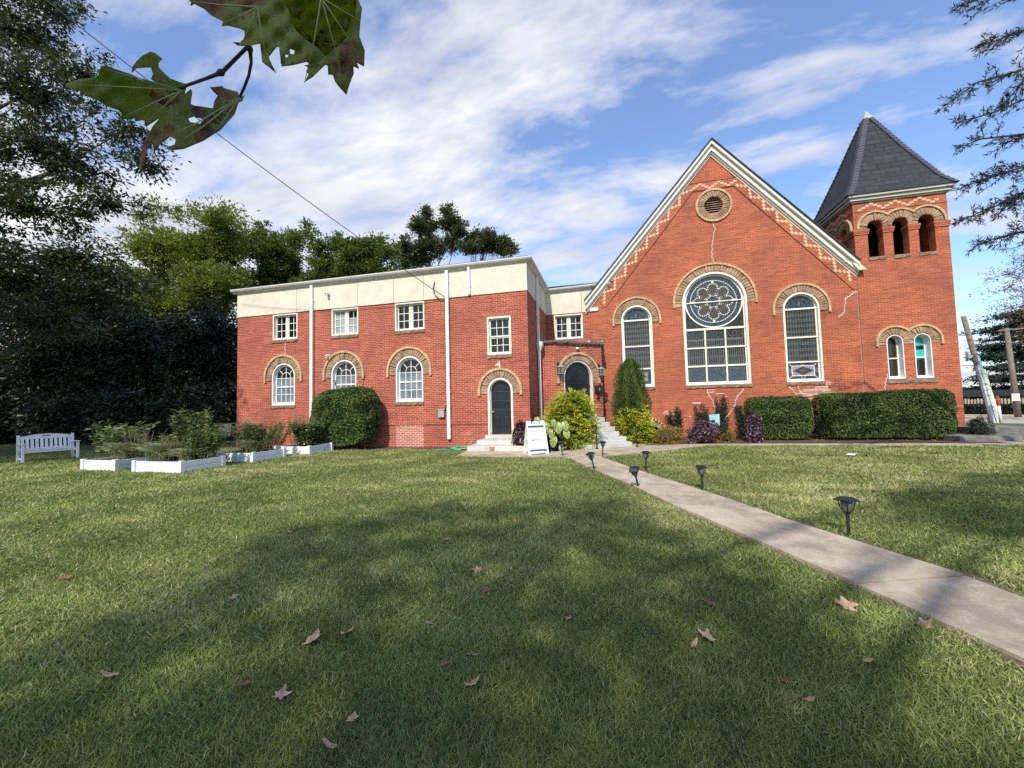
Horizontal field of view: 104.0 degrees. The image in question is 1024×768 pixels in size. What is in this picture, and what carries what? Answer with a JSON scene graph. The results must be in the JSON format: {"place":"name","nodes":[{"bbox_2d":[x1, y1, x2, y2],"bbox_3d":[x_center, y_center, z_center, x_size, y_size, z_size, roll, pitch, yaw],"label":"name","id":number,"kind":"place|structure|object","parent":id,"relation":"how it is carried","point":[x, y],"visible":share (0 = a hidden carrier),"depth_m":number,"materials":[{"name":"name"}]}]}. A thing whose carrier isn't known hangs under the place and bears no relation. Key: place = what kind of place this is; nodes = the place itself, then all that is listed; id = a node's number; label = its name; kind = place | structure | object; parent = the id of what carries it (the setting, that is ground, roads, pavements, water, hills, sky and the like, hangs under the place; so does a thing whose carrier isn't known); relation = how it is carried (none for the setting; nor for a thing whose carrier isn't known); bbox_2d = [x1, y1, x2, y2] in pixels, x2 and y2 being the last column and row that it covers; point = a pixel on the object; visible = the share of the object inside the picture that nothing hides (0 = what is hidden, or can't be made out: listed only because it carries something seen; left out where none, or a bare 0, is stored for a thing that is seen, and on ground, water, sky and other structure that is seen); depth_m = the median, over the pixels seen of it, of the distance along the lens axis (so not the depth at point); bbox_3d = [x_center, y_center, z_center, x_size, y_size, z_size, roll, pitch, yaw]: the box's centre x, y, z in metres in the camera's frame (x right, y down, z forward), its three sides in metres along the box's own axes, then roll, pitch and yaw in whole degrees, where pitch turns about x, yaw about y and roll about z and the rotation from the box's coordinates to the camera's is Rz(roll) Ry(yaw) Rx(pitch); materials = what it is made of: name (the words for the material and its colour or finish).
{"place":"outdoors","nodes":[
{"label":"outdoors","id":0,"kind":"place"},
{"bbox_2d":[0,397,1023,767],"bbox_3d":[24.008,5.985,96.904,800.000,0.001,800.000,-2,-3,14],"label":"ground","id":1,"kind":"structure","parent":0,"point":[6,449],"depth_m":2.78,"materials":[{"name":"green plant"}]},
{"bbox_2d":[0,241,58,401],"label":"understory tree","id":2,"kind":"object","parent":1,"relation":"on","point":[5,388],"visible":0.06,"depth_m":28.00,"materials":[{"name":"green plant"}]},
{"bbox_2d":[16,433,79,462],"bbox_3d":[-16.652,2.259,14.393,0.680,0.955,1.410,-3,-3,28],"label":"garden bench","id":3,"kind":"object","parent":1,"relation":"on","point":[46,448],"visible":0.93,"depth_m":14.41,"materials":[{"name":"white wood"}]},
{"bbox_2d":[0,258,134,402],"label":"understory tree","id":4,"kind":"object","parent":1,"relation":"on","point":[40,360],"visible":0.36,"depth_m":25.96,"materials":[{"name":"green plant"}]},
{"bbox_2d":[0,0,191,360],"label":"oak tree","id":5,"kind":"object","parent":1,"relation":"on","point":[54,157],"visible":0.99,"depth_m":16.78,"materials":[{"name":"green plant"}]},
{"bbox_2d":[36,303,165,423],"bbox_3d":[-26.602,-1.003,26.895,9.307,9.456,7.073,-4,-4,42],"label":"understory tree","id":6,"kind":"object","parent":1,"relation":"on","point":[85,373],"visible":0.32,"depth_m":25.18,"materials":[{"name":"green plant"}]},
{"bbox_2d":[80,455,151,470],"bbox_3d":[-11.546,2.331,11.899,1.360,0.345,1.260,-2,-3,14],"label":"raised bed","id":7,"kind":"object","parent":1,"relation":"on","point":[107,463],"visible":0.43,"depth_m":11.37,"materials":[{"name":"white plastic"}]},
{"bbox_2d":[102,425,143,458],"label":"leafy plant","id":8,"kind":"object","parent":7,"relation":"on","point":[111,437],"visible":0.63,"depth_m":11.99,"materials":[{"name":"green plant"}]},
{"bbox_2d":[93,441,155,459],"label":"grass clump","id":9,"kind":"object","parent":7,"relation":"on","point":[123,450],"visible":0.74,"depth_m":11.68,"materials":[{"name":"green plant"}]},
{"bbox_2d":[122,427,155,456],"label":"leafy plant","id":10,"kind":"object","parent":7,"relation":"on","point":[137,439],"visible":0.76,"depth_m":11.91,"materials":[{"name":"plant"}]},
{"bbox_2d":[0,357,236,445],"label":"laurel thicket","id":11,"kind":"object","parent":1,"relation":"on","point":[27,416],"visible":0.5,"depth_m":22.10,"materials":[{"name":"green plant"}]},
{"bbox_2d":[85,420,158,457],"bbox_3d":[-12.499,1.812,12.720,1.623,1.377,1.618,-2,-3,14],"label":"leafy plant","id":12,"kind":"object","parent":1,"relation":"on","point":[99,427],"visible":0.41,"depth_m":12.67,"materials":[{"name":"green plant"}]},
{"bbox_2d":[81,311,217,422],"bbox_3d":[-22.347,-0.568,26.049,9.178,8.293,6.707,-2,-3,14],"label":"understory tree","id":13,"kind":"object","parent":1,"relation":"on","point":[138,349],"visible":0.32,"depth_m":24.45,"materials":[{"name":"green plant"}]},
{"bbox_2d":[146,434,184,458],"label":"leafy plant","id":14,"kind":"object","parent":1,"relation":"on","point":[171,435],"visible":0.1,"depth_m":12.12,"materials":[{"name":"green plant"}]},
{"bbox_2d":[87,190,261,324],"bbox_3d":[-28.553,-6.185,32.809,18.907,20.502,8.682,-2,-3,14],"label":"yellowing tree","id":15,"kind":"object","parent":1,"relation":"on","point":[194,261],"visible":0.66,"depth_m":31.46,"materials":[{"name":"green plant"}]},
{"bbox_2d":[131,455,225,472],"bbox_3d":[-9.324,2.243,11.250,1.730,0.345,1.260,-2,-3,14],"label":"raised bed","id":16,"kind":"object","parent":1,"relation":"on","point":[174,466],"visible":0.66,"depth_m":10.79,"materials":[{"name":"white plastic"}]},
{"bbox_2d":[125,440,189,461],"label":"grass clump","id":17,"kind":"object","parent":16,"relation":"in","point":[153,449],"visible":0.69,"depth_m":11.11,"materials":[{"name":"green plant"}]},
{"bbox_2d":[161,429,187,460],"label":"leafy plant","id":18,"kind":"object","parent":16,"relation":"on","point":[164,450],"visible":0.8,"depth_m":11.16,"materials":[{"name":"plant"}]},
{"bbox_2d":[158,446,215,460],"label":"grass clump","id":19,"kind":"object","parent":16,"relation":"on","point":[184,454],"visible":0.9,"depth_m":10.97,"materials":[{"name":"green plant"}]},
{"bbox_2d":[167,406,218,455],"bbox_3d":[-9.609,1.505,12.033,1.196,1.678,1.248,1,-4,-42],"label":"leafy plant","id":20,"kind":"object","parent":16,"relation":"in","point":[187,425],"visible":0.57,"depth_m":11.96,"materials":[{"name":"green plant"}]},
{"bbox_2d":[180,422,228,459],"bbox_3d":[-8.825,1.640,11.572,1.156,1.043,1.074,-4,-4,41],"label":"leafy plant","id":21,"kind":"object","parent":16,"relation":"on","point":[209,439],"visible":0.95,"depth_m":11.45,"materials":[{"name":"green plant"}]},
{"bbox_2d":[142,293,237,414],"bbox_3d":[-19.129,-1.137,25.395,7.450,9.203,6.653,-1,-3,-15],"label":"understory tree","id":22,"kind":"object","parent":1,"relation":"on","point":[205,350],"visible":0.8,"depth_m":24.15,"materials":[{"name":"green plant"}]},
{"bbox_2d":[66,0,364,172],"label":"sycamore","id":23,"kind":"object","parent":1,"relation":"on","point":[317,36],"visible":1,"depth_m":0.38,"materials":[{"name":"green plant"}]},
{"bbox_2d":[214,448,285,462],"bbox_3d":[-8.474,2.313,13.022,1.490,0.345,1.310,-2,-3,14],"label":"raised bed","id":24,"kind":"object","parent":1,"relation":"on","point":[252,456],"visible":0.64,"depth_m":12.52,"materials":[{"name":"white plastic"}]},
{"bbox_2d":[224,438,274,452],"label":"grass clump","id":25,"kind":"object","parent":24,"relation":"on","point":[248,446],"visible":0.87,"depth_m":12.71,"materials":[{"name":"green plant"}]},
{"bbox_2d":[231,422,278,451],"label":"leafy plant","id":26,"kind":"object","parent":24,"relation":"on","point":[253,429],"visible":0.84,"depth_m":12.91,"materials":[{"name":"green plant"}]},
{"bbox_2d":[226,420,291,448],"bbox_3d":[-9.489,1.997,15.194,2.280,1.218,2.167,-3,-4,33],"label":"leafy plant","id":27,"kind":"object","parent":1,"relation":"on","point":[276,436],"visible":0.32,"depth_m":15.19,"materials":[{"name":"green plant"}]},
{"bbox_2d":[232,218,303,286],"bbox_3d":[-22.557,-5.252,36.310,6.711,18.701,10.278,2,-4,-45],"label":"background tree","id":28,"kind":"object","parent":1,"relation":"on","point":[272,268],"visible":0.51,"depth_m":34.72,"materials":[{"name":"green plant"}]},
{"bbox_2d":[272,683,291,698],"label":"fallen leaf","id":29,"kind":"object","parent":1,"relation":"on","point":[281,693],"visible":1,"depth_m":2.20,"materials":[{"name":"plant"}]},
{"bbox_2d":[274,442,332,454],"bbox_3d":[-7.633,2.380,14.718,1.510,0.345,1.250,-2,-3,14],"label":"raised bed","id":30,"kind":"object","parent":1,"relation":"on","point":[304,449],"visible":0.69,"depth_m":14.22,"materials":[{"name":"white plastic"}]},
{"bbox_2d":[287,419,327,445],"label":"leafy plant","id":31,"kind":"object","parent":30,"relation":"on","point":[308,432],"visible":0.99,"depth_m":14.49,"materials":[{"name":"green plant"}]},
{"bbox_2d":[302,628,320,643],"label":"fallen leaf","id":32,"kind":"object","parent":1,"relation":"on","point":[315,635],"visible":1,"depth_m":2.71,"materials":[{"name":"plant"}]},
{"bbox_2d":[276,216,366,282],"bbox_3d":[-17.901,-5.502,36.900,10.938,19.034,6.384,-2,-3,14],"label":"background tree","id":33,"kind":"object","parent":1,"relation":"on","point":[335,244],"visible":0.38,"depth_m":35.68,"materials":[{"name":"green plant"}]},
{"bbox_2d":[221,447,450,448],"bbox_3d":[-7.191,2.596,16.275,12.100,0.001,0.850,-2,-3,14],"label":"soil strip","id":34,"kind":"object","parent":1,"relation":"on","point":[382,447],"visible":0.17,"depth_m":15.67,"materials":[{"name":"soil"}]},
{"bbox_2d":[308,376,381,448],"bbox_3d":[-6.538,1.109,15.615,2.825,2.891,1.385,-2,-3,14],"label":"rounded shrub","id":35,"kind":"object","parent":1,"relation":"on","point":[346,414],"visible":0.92,"depth_m":15.07,"materials":[{"name":"green plant"}]},
{"bbox_2d":[324,231,406,276],"bbox_3d":[-13.525,-5.028,36.548,9.154,17.835,5.414,-2,-3,14],"label":"background tree","id":36,"kind":"object","parent":1,"relation":"on","point":[373,263],"visible":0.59,"depth_m":35.90,"materials":[{"name":"green plant"}]},
{"bbox_2d":[230,255,612,446],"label":"church hall","id":37,"kind":"structure","parent":1,"relation":"on","point":[458,363],"depth_m":16.18,"materials":[{"name":"red brick"}]},
{"bbox_2d":[46,0,443,296],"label":"overhead cable","id":38,"kind":"object","parent":37,"relation":"attached to","point":[241,151],"visible":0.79,"depth_m":13.04,"materials":[{"name":"black metal"}]},
{"bbox_2d":[270,363,294,408],"bbox_3d":[-9.930,0.083,17.460,1.260,1.964,0.245,-2,-3,14],"label":"arched window","id":39,"kind":"structure","parent":37,"relation":"in","point":[283,376],"depth_m":17.56,"materials":[{"name":"glass"}]},
{"bbox_2d":[271,313,297,342],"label":"window","id":40,"kind":"structure","parent":37,"relation":"in","point":[284,325],"depth_m":17.65,"materials":[{"name":"beige paint"}]},
{"bbox_2d":[331,360,355,388],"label":"arched window","id":41,"kind":"structure","parent":37,"relation":"in","point":[344,371],"depth_m":16.86,"materials":[{"name":"white paint"}]},
{"bbox_2d":[330,307,357,338],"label":"window","id":42,"kind":"structure","parent":37,"relation":"in","point":[344,320],"depth_m":16.93,"materials":[{"name":"beige paint"}]},
{"bbox_2d":[394,356,423,404],"bbox_3d":[-4.088,-0.135,16.025,1.260,1.964,0.247,-2,-3,14],"label":"arched window","id":43,"kind":"structure","parent":37,"relation":"in","point":[409,370],"depth_m":16.11,"materials":[{"name":"white paint"}]},
{"bbox_2d":[394,301,424,333],"bbox_3d":[-4.111,-2.655,16.146,1.320,1.268,0.245,-2,-3,14],"label":"window","id":44,"kind":"structure","parent":37,"relation":"in","point":[409,316],"depth_m":16.22,"materials":[{"name":"beige paint"}]},
{"bbox_2d":[487,315,511,358],"bbox_3d":[-0.474,-1.760,15.170,0.980,1.593,0.247,-2,-3,14],"label":"window","id":45,"kind":"structure","parent":37,"relation":"in","point":[499,327],"depth_m":15.23,"materials":[{"name":"beige paint"}]},
{"bbox_2d":[491,381,511,433],"bbox_3d":[-0.398,0.871,15.121,0.770,2.005,0.113,-2,-3,14],"label":"door","id":46,"kind":"structure","parent":37,"relation":"in","point":[501,391],"depth_m":15.14,"materials":[{"name":"black paint"}]},
{"bbox_2d":[554,313,582,339],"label":"window","id":47,"kind":"structure","parent":37,"relation":"in","point":[569,326],"depth_m":19.12,"materials":[{"name":"beige paint"}]},
{"bbox_2d":[391,200,470,269],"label":"background tree","id":48,"kind":"object","parent":1,"relation":"on","point":[416,251],"visible":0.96,"depth_m":41.43,"materials":[{"name":"green plant"}]},
{"bbox_2d":[454,223,521,261],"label":"background tree","id":49,"kind":"object","parent":1,"relation":"on","point":[483,241],"visible":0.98,"depth_m":39.75,"materials":[{"name":"green plant"}]},
{"bbox_2d":[467,434,523,450],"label":"side door steps","id":50,"kind":"structure","parent":1,"relation":"on","point":[501,442],"depth_m":13.87,"materials":[{"name":"concrete"}]},
{"bbox_2d":[511,420,525,445],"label":"dark purple plant","id":51,"kind":"object","parent":1,"relation":"on","point":[518,434],"visible":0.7,"depth_m":13.64,"materials":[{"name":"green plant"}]},
{"bbox_2d":[629,466,638,485],"bbox_3d":[2.262,1.717,7.285,0.170,0.480,0.170,-9,21,26],"label":"path light","id":52,"kind":"object","parent":1,"relation":"on","point":[634,470],"visible":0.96,"depth_m":7.20,"materials":[{"name":"black metal"}]},
{"bbox_2d":[540,137,866,436],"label":"church","id":53,"kind":"structure","parent":1,"relation":"on","point":[731,276],"depth_m":17.37,"materials":[{"name":"red brick"}]},
{"bbox_2d":[565,362,576,400],"bbox_3d":[2.465,0.195,17.035,0.664,2.270,0.066,0,-3,-24],"label":"porch door","id":54,"kind":"structure","parent":53,"relation":"in","point":[570,374],"depth_m":17.07,"materials":[{"name":"black paint"}]},
{"bbox_2d":[576,362,590,402],"bbox_3d":[3.088,0.193,17.297,0.664,2.270,0.100,0,-3,-24],"label":"porch door","id":55,"kind":"structure","parent":53,"relation":"in","point":[582,375],"depth_m":17.31,"materials":[{"name":"black paint"}]},
{"bbox_2d":[621,305,655,389],"bbox_3d":[5.710,-1.649,18.205,1.384,3.881,0.236,-2,-3,14],"label":"lancet window","id":56,"kind":"structure","parent":53,"relation":"in","point":[636,321],"depth_m":18.28,"materials":[{"name":"grey glass"}]},
{"bbox_2d":[682,272,752,388],"bbox_3d":[8.860,-2.369,17.463,2.640,5.089,0.248,-2,-3,14],"label":"great window","id":57,"kind":"structure","parent":53,"relation":"in","point":[714,304],"depth_m":17.52,"materials":[{"name":"grey glass"}]},
{"bbox_2d":[783,292,825,385],"bbox_3d":[12.070,-1.886,16.644,1.384,3.881,0.236,-2,-3,14],"label":"lancet window","id":58,"kind":"structure","parent":53,"relation":"in","point":[801,310],"depth_m":16.70,"materials":[{"name":"grey glass"}]},
{"bbox_2d":[458,439,1023,458],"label":"walkway","id":59,"kind":"structure","parent":1,"relation":"on","point":[614,451],"depth_m":12.80,"materials":[{"name":"concrete"}]},
{"bbox_2d":[523,421,548,454],"bbox_3d":[0.746,1.683,12.690,0.660,1.020,0.656,-1,-3,-13],"label":"sidewalk sign","id":60,"kind":"object","parent":59,"relation":"on","point":[535,439],"visible":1,"depth_m":12.53,"materials":[{"name":"white plastic"}]},
{"bbox_2d":[534,417,569,450],"bbox_3d":[1.184,1.660,13.206,1.431,1.151,0.512,-4,-4,42],"label":"caladium","id":61,"kind":"object","parent":59,"relation":"on","point":[559,426],"visible":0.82,"depth_m":12.96,"materials":[{"name":"green plant"}]},
{"bbox_2d":[564,415,631,449],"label":"porch steps","id":62,"kind":"structure","parent":59,"relation":"on","point":[611,437],"depth_m":14.28,"materials":[{"name":"concrete"}]},
{"bbox_2d":[563,436,1001,449],"bbox_3d":[7.949,2.127,14.539,18.250,0.001,5.800,-2,-3,14],"label":"mulch bed","id":63,"kind":"object","parent":1,"relation":"on","point":[811,439],"visible":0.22,"depth_m":14.35,"materials":[{"name":"soil"}]},
{"bbox_2d":[540,387,606,450],"bbox_3d":[2.133,1.171,14.148,2.438,2.160,2.283,-2,-3,14],"label":"golden privet","id":64,"kind":"object","parent":63,"relation":"on","point":[577,415],"visible":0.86,"depth_m":13.66,"materials":[{"name":"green plant"}]},
{"bbox_2d":[610,358,653,441],"bbox_3d":[4.624,0.606,15.725,1.748,3.323,1.750,-2,-3,14],"label":"cypress","id":65,"kind":"object","parent":63,"relation":"on","point":[629,394],"visible":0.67,"depth_m":15.44,"materials":[{"name":"green plant"}]},
{"bbox_2d":[610,403,656,444],"bbox_3d":[4.716,1.503,15.305,1.884,1.516,1.739,-2,-3,14],"label":"golden privet","id":66,"kind":"object","parent":63,"relation":"on","point":[630,431],"visible":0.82,"depth_m":14.94,"materials":[{"name":"yellow plant"}]},
{"bbox_2d":[651,425,685,443],"bbox_3d":[5.691,1.831,14.774,1.036,0.729,1.056,0,-3,-18],"label":"spirea","id":67,"kind":"object","parent":63,"relation":"on","point":[668,435],"visible":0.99,"depth_m":14.53,"materials":[{"name":"yellow plant"}]},
{"bbox_2d":[663,406,684,440],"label":"yew","id":68,"kind":"object","parent":63,"relation":"on","point":[677,419],"visible":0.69,"depth_m":15.72,"materials":[{"name":"green plant"}]},
{"bbox_2d":[691,404,713,437],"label":"yew","id":69,"kind":"object","parent":63,"relation":"on","point":[702,416],"visible":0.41,"depth_m":15.59,"materials":[{"name":"green plant"}]},
{"bbox_2d":[685,419,720,442],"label":"purple shrub","id":70,"kind":"object","parent":63,"relation":"on","point":[701,432],"visible":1,"depth_m":14.35,"materials":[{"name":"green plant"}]},
{"bbox_2d":[713,394,731,439],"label":"yew","id":71,"kind":"object","parent":63,"relation":"on","point":[724,423],"visible":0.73,"depth_m":15.55,"materials":[{"name":"green plant"}]},
{"bbox_2d":[720,430,735,440],"bbox_3d":[8.042,1.919,14.908,0.556,0.451,0.493,-2,-3,14],"label":"spirea","id":72,"kind":"object","parent":63,"relation":"on","point":[728,435],"visible":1,"depth_m":14.83,"materials":[{"name":"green plant"}]},
{"bbox_2d":[732,405,750,439],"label":"yew","id":73,"kind":"object","parent":63,"relation":"on","point":[740,416],"visible":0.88,"depth_m":15.42,"materials":[{"name":"green plant"}]},
{"bbox_2d":[745,413,764,442],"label":"purple shrub","id":74,"kind":"object","parent":63,"relation":"on","point":[755,431],"visible":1,"depth_m":14.29,"materials":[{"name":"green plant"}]},
{"bbox_2d":[743,395,814,439],"bbox_3d":[10.139,1.270,15.254,2.163,1.715,1.237,-2,-3,14],"label":"clipped hedge","id":75,"kind":"object","parent":63,"relation":"on","point":[783,417],"visible":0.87,"depth_m":14.82,"materials":[{"name":"green plant"}]},
{"bbox_2d":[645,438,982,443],"bbox_3d":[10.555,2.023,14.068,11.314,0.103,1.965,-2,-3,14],"label":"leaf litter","id":76,"kind":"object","parent":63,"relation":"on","point":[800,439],"visible":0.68,"depth_m":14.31,"materials":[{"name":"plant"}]},
{"bbox_2d":[810,414,832,439],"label":"yew","id":77,"kind":"object","parent":63,"relation":"on","point":[819,428],"visible":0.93,"depth_m":14.82,"materials":[{"name":"green plant"}]},
{"bbox_2d":[811,391,899,438],"bbox_3d":[12.562,1.153,14.701,2.371,1.776,1.343,-2,-3,14],"label":"clipped hedge","id":78,"kind":"object","parent":63,"relation":"on","point":[861,413],"visible":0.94,"depth_m":14.26,"materials":[{"name":"green plant"}]},
{"bbox_2d":[879,388,958,438],"bbox_3d":[14.297,1.051,14.298,2.221,1.852,1.313,-2,-3,14],"label":"clipped hedge","id":79,"kind":"object","parent":63,"relation":"on","point":[922,412],"visible":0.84,"depth_m":13.80,"materials":[{"name":"green plant"}]},
{"bbox_2d":[963,414,999,434],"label":"dark shrub","id":80,"kind":"object","parent":63,"relation":"on","point":[978,426],"visible":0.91,"depth_m":13.40,"materials":[{"name":"green plant"}]},
{"bbox_2d":[570,457,1023,667],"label":"soil edge","id":81,"kind":"object","parent":1,"relation":"on","point":[1010,658],"visible":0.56,"depth_m":3.58,"materials":[{"name":"brown soil"}]},
{"bbox_2d":[695,465,707,489],"bbox_3d":[3.305,1.655,6.967,0.170,0.480,0.170,-2,-7,6],"label":"path light","id":82,"kind":"object","parent":81,"relation":"on","point":[701,469],"visible":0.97,"depth_m":6.95,"materials":[{"name":"black metal"}]},
{"bbox_2d":[833,496,859,536],"bbox_3d":[3.786,1.517,4.514,0.170,0.480,0.170,2,-7,-10],"label":"path light","id":83,"kind":"object","parent":81,"relation":"on","point":[846,507],"visible":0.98,"depth_m":4.50,"materials":[{"name":"black metal"}]},
{"bbox_2d":[835,595,858,610],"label":"fallen leaf","id":84,"kind":"object","parent":1,"relation":"on","point":[844,602],"visible":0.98,"depth_m":2.97,"materials":[{"name":"plant"}]},
{"bbox_2d":[814,111,966,434],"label":"bell tower","id":85,"kind":"structure","parent":1,"relation":"on","point":[882,214],"depth_m":15.91,"materials":[{"name":"red brick"}]},
{"bbox_2d":[886,335,905,378],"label":"tower window","id":86,"kind":"structure","parent":85,"relation":"in","point":[895,347],"depth_m":15.97,"materials":[{"name":"white paint"}]},
{"bbox_2d":[914,333,933,377],"bbox_3d":[16.024,-1.100,15.708,0.550,1.735,0.346,-2,-3,14],"label":"tower window","id":87,"kind":"structure","parent":85,"relation":"in","point":[922,341],"depth_m":15.75,"materials":[{"name":"white paint"}]},
{"bbox_2d":[934,0,1023,255],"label":"willow oak","id":88,"kind":"object","parent":1,"relation":"on","point":[1012,199],"visible":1,"depth_m":8.04,"materials":[{"name":"green plant"}]},
{"bbox_2d":[935,425,1023,441],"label":"pavement","id":89,"kind":"structure","parent":1,"relation":"on","point":[1010,433],"depth_m":13.33,"materials":[{"name":"concrete"}]},
{"bbox_2d":[959,309,1023,401],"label":"cedar tree","id":90,"kind":"object","parent":1,"relation":"on","point":[999,355],"visible":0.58,"depth_m":38.71,"materials":[{"name":"green plant"}]},
{"bbox_2d":[962,390,1023,402],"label":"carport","id":91,"kind":"object","parent":1,"relation":"on","point":[971,393],"visible":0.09,"depth_m":34.46,"materials":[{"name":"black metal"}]},
{"bbox_2d":[963,389,1023,403],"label":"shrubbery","id":92,"kind":"object","parent":1,"relation":"on","point":[1003,397],"visible":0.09,"depth_m":35.87,"materials":[{"name":"green plant"}]},
{"bbox_2d":[963,398,1023,403],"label":"wooden fence","id":93,"kind":"object","parent":1,"relation":"on","point":[981,401],"visible":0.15,"depth_m":32.06,"materials":[{"name":"wood"}]},
{"bbox_2d":[964,403,1023,414],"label":"hedge","id":94,"kind":"object","parent":1,"relation":"on","point":[976,408],"visible":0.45,"depth_m":29.43,"materials":[{"name":"green plant"}]},
{"bbox_2d":[968,244,1023,351],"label":"sparse tree","id":95,"kind":"object","parent":1,"relation":"on","point":[1013,290],"visible":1,"depth_m":17.34,"materials":[{"name":"green plant"}]},
{"bbox_2d":[996,396,1002,423],"bbox_3d":[24.983,1.330,20.530,0.168,1.402,0.126,-2,-3,14],"label":"marker post","id":96,"kind":"object","parent":1,"relation":"on","point":[999,409],"visible":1,"depth_m":20.50,"materials":[{"name":"white paint"}]},
{"bbox_2d":[0,0,1023,386],"label":"sky","id":97,"kind":"structure","parent":0,"point":[560,127],"materials":[{"name":"blue"}]},
{"bbox_2d":[570,456,1023,661],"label":"path","id":98,"kind":"structure","parent":0,"point":[993,615],"depth_m":3.62,"materials":[{"name":"concrete"}]},
{"bbox_2d":[964,414,1023,419],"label":"pavement","id":99,"kind":"structure","parent":0,"point":[970,416],"depth_m":24.86,"materials":[{"name":"concrete"}]},
{"bbox_2d":[962,327,1023,416],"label":"utility pole","id":100,"kind":"object","parent":99,"relation":"on","point":[1015,394],"visible":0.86,"depth_m":23.43,"materials":[{"name":"brown wood"}]},
{"bbox_2d":[965,419,1023,423],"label":"road","id":101,"kind":"structure","parent":0,"point":[1009,421],"depth_m":22.19,"materials":[{"name":"asphalt"}]},
{"bbox_2d":[960,315,998,422],"bbox_3d":[24.971,-0.817,21.310,1.295,5.811,0.369,-2,-3,14],"label":"utility pole","id":102,"kind":"object","parent":101,"relation":"on","point":[987,395],"visible":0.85,"depth_m":21.20,"materials":[{"name":"grey wood"}]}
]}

